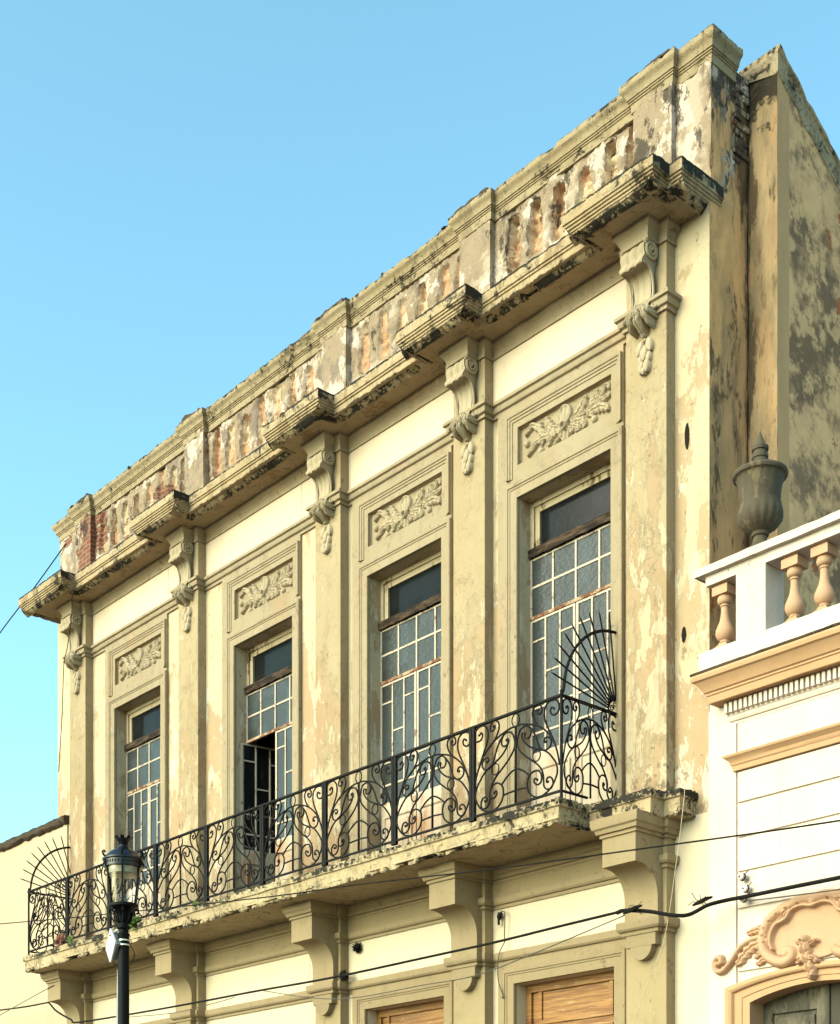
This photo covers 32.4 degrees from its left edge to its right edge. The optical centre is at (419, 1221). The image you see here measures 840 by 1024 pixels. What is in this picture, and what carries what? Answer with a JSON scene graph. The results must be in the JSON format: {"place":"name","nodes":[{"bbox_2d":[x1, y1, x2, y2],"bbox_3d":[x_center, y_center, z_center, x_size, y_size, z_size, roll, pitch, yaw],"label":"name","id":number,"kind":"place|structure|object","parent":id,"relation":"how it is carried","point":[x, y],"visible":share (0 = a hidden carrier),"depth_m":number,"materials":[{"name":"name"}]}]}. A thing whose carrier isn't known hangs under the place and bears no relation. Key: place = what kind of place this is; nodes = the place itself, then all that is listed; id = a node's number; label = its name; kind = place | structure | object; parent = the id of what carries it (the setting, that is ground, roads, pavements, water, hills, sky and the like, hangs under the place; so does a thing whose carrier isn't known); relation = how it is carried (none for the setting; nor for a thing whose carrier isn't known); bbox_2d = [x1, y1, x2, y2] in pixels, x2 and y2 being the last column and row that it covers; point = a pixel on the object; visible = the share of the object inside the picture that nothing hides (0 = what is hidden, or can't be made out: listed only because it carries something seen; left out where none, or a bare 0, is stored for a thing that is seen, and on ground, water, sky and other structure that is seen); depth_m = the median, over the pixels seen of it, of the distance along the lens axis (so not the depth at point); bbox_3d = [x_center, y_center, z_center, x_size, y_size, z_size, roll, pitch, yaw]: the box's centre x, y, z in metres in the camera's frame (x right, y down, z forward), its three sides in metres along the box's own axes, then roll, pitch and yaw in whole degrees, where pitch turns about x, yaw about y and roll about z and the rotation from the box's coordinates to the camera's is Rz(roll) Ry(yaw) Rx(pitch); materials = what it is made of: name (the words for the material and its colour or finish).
{"place":"outdoors","nodes":[
{"label":"outdoors","id":0,"kind":"place"},
{"bbox_2d":[338,970,349,981],"bbox_3d":[-0.919,-2.970,17.490,0.163,0.173,0.140,0,0,17],"label":"dry clump","id":1,"kind":"object","parent":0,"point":[343,978],"visible":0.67,"depth_m":17.47,"materials":[{"name":"black plant"}]},
{"bbox_2d":[0,0,839,842],"label":"sky","id":2,"kind":"structure","parent":0,"point":[187,186],"materials":[{"name":"blue"}]},
{"bbox_2d":[689,510,839,1023],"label":"white building","id":3,"kind":"structure","parent":0,"point":[767,682],"depth_m":12.99,"materials":[{"name":"paint"}]},
{"bbox_2d":[737,870,748,880],"bbox_3d":[2.954,-3.152,13.230,0.104,0.092,0.125,0,0,12],"label":"insulator","id":4,"kind":"object","parent":3,"relation":"attached to","point":[741,876],"visible":1,"depth_m":13.19,"materials":[{"name":"white ceramic"}]},
{"bbox_2d":[740,892,749,902],"bbox_3d":[2.961,-2.947,13.193,0.104,0.092,0.125,0,0,12],"label":"insulator","id":5,"kind":"object","parent":3,"relation":"attached to","point":[744,900],"visible":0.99,"depth_m":13.16,"materials":[{"name":"white ceramic"}]},
{"bbox_2d":[741,882,751,892],"bbox_3d":[2.979,-3.038,13.202,0.104,0.092,0.125,0,0,12],"label":"insulator","id":6,"kind":"object","parent":3,"relation":"attached to","point":[745,888],"visible":1,"depth_m":13.16,"materials":[{"name":"white ceramic"}]},
{"bbox_2d":[732,431,788,550],"bbox_3d":[3.095,-6.630,13.168,0.502,1.130,0.502,0,0,-42],"label":"stone urn","id":7,"kind":"object","parent":3,"relation":"on","point":[759,479],"visible":0.91,"depth_m":13.03,"materials":[{"name":"grey stone"}]},
{"bbox_2d":[750,889,839,900],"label":"thin wire","id":8,"kind":"object","parent":3,"relation":"attached to","point":[795,895],"visible":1,"depth_m":12.66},
{"bbox_2d":[764,983,839,1023],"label":"door","id":9,"kind":"structure","parent":3,"relation":"in","point":[820,1004],"depth_m":13.01,"materials":[{"name":"grey wood"}]},
{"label":"pavement","id":10,"kind":"structure","parent":0,"visible":0},
{"bbox_2d":[0,815,68,1023],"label":"pale house","id":11,"kind":"structure","parent":10,"relation":"on","point":[18,984],"depth_m":24.00,"materials":[{"name":"paint"}]},
{"bbox_2d":[102,835,144,1023],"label":"street lamp","id":12,"kind":"object","parent":10,"relation":"on","point":[122,861],"visible":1,"depth_m":14.94,"materials":[{"name":"black metal"}]},
{"bbox_2d":[116,970,117,1023],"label":"plastic strip","id":13,"kind":"object","parent":12,"relation":"attached to","point":[117,1001],"visible":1,"depth_m":15.00,"materials":[{"name":"white plastic"}]},
{"bbox_2d":[106,928,134,965],"bbox_3d":[-3.162,-2.854,15.098,0.241,0.384,0.345,0,0,-42],"label":"wireless antenna","id":14,"kind":"object","parent":12,"relation":"attached to","point":[113,943],"visible":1,"depth_m":15.01,"materials":[{"name":"white plastic"}]},
{"bbox_2d":[18,23,839,1023],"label":"old building","id":15,"kind":"structure","parent":10,"relation":"on","point":[388,575],"depth_m":15.71,"materials":[{"name":"paint"}]},
{"bbox_2d":[0,1002,47,1010],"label":"power cable","id":16,"kind":"object","parent":15,"relation":"attached to","point":[24,1006],"visible":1,"depth_m":22.96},
{"bbox_2d":[0,985,53,1014],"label":"stay wire","id":17,"kind":"object","parent":15,"relation":"attached to","point":[26,1000],"visible":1,"depth_m":22.84,"materials":[{"name":"grey metal"}]},
{"bbox_2d":[0,543,65,632],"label":"sky wire","id":18,"kind":"object","parent":15,"relation":"attached to","point":[35,585],"visible":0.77,"depth_m":23.50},
{"bbox_2d":[53,933,66,948],"bbox_3d":[-5.292,-4.127,21.362,0.249,0.298,0.281,0,0,-42],"label":"weed","id":19,"kind":"object","parent":15,"relation":"on","point":[59,940],"visible":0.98,"depth_m":21.33,"materials":[{"name":"pink plant"}]},
{"bbox_2d":[58,595,72,771],"bbox_3d":[-5.518,-8.298,22.418,0.056,2.304,1.314,0,0,-23],"label":"hanging wire","id":20,"kind":"object","parent":15,"relation":"hanging from","point":[62,690],"visible":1,"depth_m":22.44,"materials":[{"name":"grey metal"}]},
{"bbox_2d":[65,935,72,943],"bbox_3d":[-5.104,-4.099,21.094,0.158,0.155,0.120,0,0,29],"label":"weed","id":21,"kind":"object","parent":15,"relation":"on","point":[69,938],"visible":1,"depth_m":21.09,"materials":[{"name":"green plant"}]},
{"bbox_2d":[128,914,142,930],"bbox_3d":[-3.894,-4.061,19.730,0.258,0.288,0.288,0,0,-42],"label":"weed","id":22,"kind":"object","parent":15,"relation":"on","point":[135,920],"visible":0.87,"depth_m":19.68,"materials":[{"name":"green plant"}]},
{"bbox_2d":[124,695,159,921],"bbox_3d":[-4.001,-5.893,21.458,0.134,3.657,1.322,0,0,-42],"label":"window","id":23,"kind":"structure","parent":15,"relation":"in","point":[142,747],"depth_m":21.57,"materials":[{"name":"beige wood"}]},
{"bbox_2d":[241,627,291,891],"bbox_3d":[-1.746,-5.893,19.232,0.650,3.657,1.348,0,0,-42],"label":"window","id":24,"kind":"structure","parent":15,"relation":"in","point":[268,689],"depth_m":19.31,"materials":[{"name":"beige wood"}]},
{"bbox_2d":[48,911,615,1022],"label":"power cable","id":25,"kind":"object","parent":15,"relation":"attached to","point":[462,949],"visible":0.98,"depth_m":16.36,"materials":[{"name":"black rubber"}]},
{"bbox_2d":[131,997,234,1016],"bbox_3d":[-3.239,-2.844,19.411,0.011,0.080,2.639,0,0,-42],"label":"thin wire","id":26,"kind":"object","parent":25,"relation":"hanging from","point":[185,1010],"visible":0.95,"depth_m":19.25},
{"bbox_2d":[265,915,624,998],"bbox_3d":[-0.011,-2.716,15.769,0.011,0.324,5.833,0,0,-42],"label":"thin wire","id":27,"kind":"object","parent":25,"relation":"hanging from","point":[460,978],"visible":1,"depth_m":15.21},
{"bbox_2d":[615,875,839,917],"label":"thick cable","id":28,"kind":"object","parent":25,"relation":"attached to","point":[750,895],"visible":1,"depth_m":13.17,"materials":[{"name":"black rubber"}]},
{"bbox_2d":[620,901,641,917],"bbox_3d":[1.974,-2.899,13.503,0.052,0.133,0.326,0,0,-37],"label":"cable splice","id":29,"kind":"object","parent":28,"relation":"attached to","point":[631,909],"visible":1,"depth_m":13.47,"materials":[{"name":"black plastic"}]},
{"bbox_2d":[688,893,712,905],"bbox_3d":[2.572,-2.952,13.285,0.061,0.156,0.256,0,0,-42],"label":"cable splice","id":30,"kind":"object","parent":28,"relation":"attached to","point":[702,900],"visible":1,"depth_m":13.27,"materials":[{"name":"black plastic"}]},
{"bbox_2d":[351,942,362,953],"bbox_3d":[-0.761,-3.301,17.456,0.161,0.171,0.171,0,0,-4],"label":"dry clump","id":31,"kind":"object","parent":15,"relation":"on","point":[356,947],"visible":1,"depth_m":17.45,"materials":[{"name":"black plant"}]},
{"bbox_2d":[378,550,440,849],"bbox_3d":[-0.028,-5.893,16.974,0.134,3.657,1.322,0,0,-42],"label":"window","id":32,"kind":"structure","parent":15,"relation":"in","point":[409,625],"depth_m":17.05,"materials":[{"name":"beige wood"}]},
{"bbox_2d":[377,1000,443,1023],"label":"boarded door","id":33,"kind":"structure","parent":15,"relation":"in","point":[432,1012],"depth_m":16.97,"materials":[{"name":"brown wood"}]},
{"bbox_2d":[0,820,839,923],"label":"overhead wire","id":34,"kind":"object","parent":15,"relation":"attached to","point":[477,870],"visible":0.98,"depth_m":13.99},
{"bbox_2d":[497,912,502,924],"bbox_3d":[0.864,-3.269,15.623,0.076,0.145,0.056,0,0,-42],"label":"cable hook","id":35,"kind":"object","parent":15,"relation":"attached to","point":[499,916],"visible":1,"depth_m":15.60,"materials":[{"name":"black metal"}]},
{"bbox_2d":[497,911,504,997],"bbox_3d":[0.870,-2.868,15.566,0.047,0.944,0.123,0,0,-42],"label":"frayed wire","id":36,"kind":"object","parent":35,"relation":"hanging from","point":[499,952],"visible":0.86,"depth_m":15.55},
{"bbox_2d":[528,463,610,805],"bbox_3d":[1.637,-5.893,15.096,0.134,3.657,1.322,0,0,-42],"label":"window","id":37,"kind":"structure","parent":15,"relation":"in","point":[569,553],"depth_m":15.15,"materials":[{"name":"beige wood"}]},
{"bbox_2d":[526,971,613,1023],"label":"boarded door","id":38,"kind":"structure","parent":15,"relation":"in","point":[588,999],"depth_m":15.11,"materials":[{"name":"brown wood"}]},
{"bbox_2d":[633,784,684,1022],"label":"pale wire","id":39,"kind":"object","parent":15,"relation":"hanging from","point":[670,904],"visible":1,"depth_m":13.37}
]}

